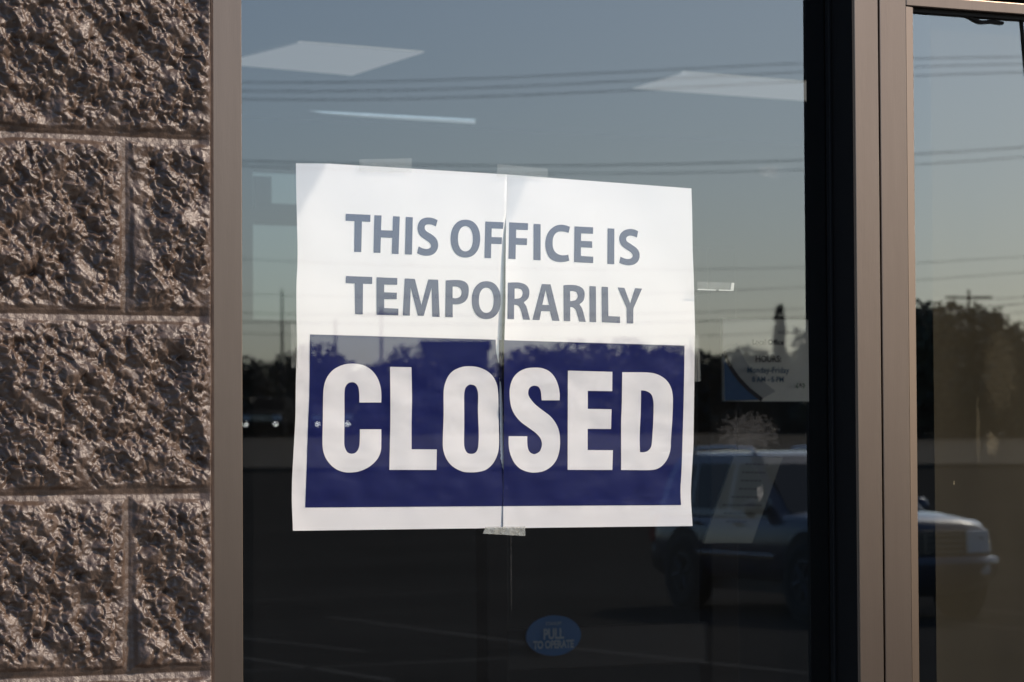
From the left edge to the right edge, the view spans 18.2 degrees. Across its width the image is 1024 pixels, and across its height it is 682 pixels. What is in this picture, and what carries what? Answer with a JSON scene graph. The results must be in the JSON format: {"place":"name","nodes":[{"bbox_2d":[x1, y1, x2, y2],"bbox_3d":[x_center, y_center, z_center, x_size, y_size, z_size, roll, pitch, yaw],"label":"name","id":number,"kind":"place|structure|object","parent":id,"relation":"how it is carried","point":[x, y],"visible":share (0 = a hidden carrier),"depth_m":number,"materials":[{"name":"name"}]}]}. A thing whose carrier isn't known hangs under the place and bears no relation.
{"place":"outdoors","nodes":[
{"label":"outdoors","id":0,"kind":"place"},
{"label":"pavement","id":1,"kind":"structure","parent":0,"visible":0},
{"bbox_2d":[0,0,214,681],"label":"block wall","id":2,"kind":"structure","parent":1,"relation":"on","point":[107,564],"depth_m":3.61,"materials":[{"name":"grey concrete"}]},
{"bbox_2d":[184,0,883,681],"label":"window frame","id":3,"kind":"object","parent":2,"relation":"attached to","point":[846,540],"visible":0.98,"depth_m":4.13,"materials":[{"name":"brown metal"}]},
{"bbox_2d":[292,163,506,530],"bbox_3d":[-0.138,0.009,3.890,0.295,0.443,0.017,1,-2,-29],"label":"paper sheet","id":4,"kind":"object","parent":3,"relation":"attached to","point":[399,423],"visible":1,"depth_m":3.88,"materials":[{"name":"white paper"}]},
{"bbox_2d":[503,175,694,527],"bbox_3d":[0.111,0.014,4.020,0.282,0.441,0.013,1,-2,-29],"label":"paper sheet","id":5,"kind":"object","parent":3,"relation":"attached to","point":[599,354],"visible":1,"depth_m":4.02,"materials":[{"name":"white paper"}]},
{"bbox_2d":[698,283,733,290],"bbox_3d":[0.262,-0.070,4.095,0.057,0.011,0.002,1,-2,-29],"label":"tape strip","id":6,"kind":"object","parent":3,"relation":"attached to","point":[732,286],"visible":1,"depth_m":4.10,"materials":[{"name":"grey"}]},
{"bbox_2d":[983,0,1023,3],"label":"door frame","id":7,"kind":"object","parent":2,"relation":"attached to","point":[1016,1],"depth_m":4.28,"materials":[{"name":"brown metal"}]},
{"bbox_2d":[877,0,1023,681],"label":"glass door","id":8,"kind":"structure","parent":7,"relation":"attached to","point":[898,354],"depth_m":4.15,"materials":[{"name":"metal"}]},
{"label":"floor","id":9,"kind":"structure","parent":0,"visible":0},
{"bbox_2d":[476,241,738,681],"bbox_3d":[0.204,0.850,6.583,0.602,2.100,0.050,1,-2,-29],"label":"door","id":10,"kind":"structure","parent":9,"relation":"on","point":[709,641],"depth_m":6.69,"materials":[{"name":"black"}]},
{"bbox_2d":[525,615,580,655],"bbox_3d":[0.085,0.598,6.476,0.128,0.082,0.007,1,-2,-29],"label":"sticker","id":11,"kind":"object","parent":10,"relation":"attached to","point":[553,635],"visible":1,"depth_m":6.47,"materials":[{"name":"blue plastic"}]},
{"bbox_2d":[721,318,808,400],"bbox_3d":[0.552,0.041,6.682,0.268,0.172,0.015,1,-2,-29],"label":"poster","id":12,"kind":"object","parent":10,"relation":"attached to","point":[765,359],"visible":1,"depth_m":6.67,"materials":[{"name":"white paper"}]},
{"bbox_2d":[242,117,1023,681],"bbox_3d":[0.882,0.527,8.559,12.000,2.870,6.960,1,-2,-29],"label":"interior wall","id":13,"kind":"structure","parent":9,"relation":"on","point":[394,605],"depth_m":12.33,"materials":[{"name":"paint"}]},
{"bbox_2d":[253,171,297,319],"bbox_3d":[-0.692,-0.342,11.582,0.557,0.537,0.076,1,-2,-29],"label":"window","id":14,"kind":"structure","parent":13,"relation":"attached to","point":[275,252],"depth_m":11.53,"materials":[{"name":"clear glass"}]},
{"bbox_2d":[241,0,1023,154],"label":"ceiling","id":15,"kind":"structure","parent":13,"relation":"on","point":[573,66],"depth_m":10.03,"materials":[{"name":"tile"}]},
{"bbox_2d":[241,41,426,75],"bbox_3d":[-0.570,-0.859,9.728,0.533,0.004,0.700,1,-2,-29],"label":"ceiling light","id":16,"kind":"object","parent":15,"relation":"attached to","point":[331,59],"visible":0.83,"depth_m":9.70,"materials":[{"name":"white plastic"}]},
{"bbox_2d":[308,111,477,123],"bbox_3d":[-0.410,-0.802,11.428,0.746,0.004,0.115,1,-2,-34],"label":"ceiling light","id":17,"kind":"object","parent":15,"relation":"attached to","point":[454,120],"visible":1,"depth_m":11.45,"materials":[{"name":"white plastic"}]},
{"bbox_2d":[628,71,805,101],"bbox_3d":[0.862,-0.837,10.599,1.093,0.004,0.471,1,-2,-34],"label":"ceiling light","id":18,"kind":"object","parent":15,"relation":"attached to","point":[728,85],"visible":0.59,"depth_m":10.51,"materials":[{"name":"white plastic"}]},
{"bbox_2d":[703,456,781,542],"bbox_3d":[0.459,0.316,6.351,0.081,0.176,0.153,-2,-3,44],"label":"notice","id":19,"kind":"object","parent":13,"relation":"attached to","point":[742,499],"visible":1,"depth_m":6.35,"materials":[{"name":"grey paper"}]}
]}

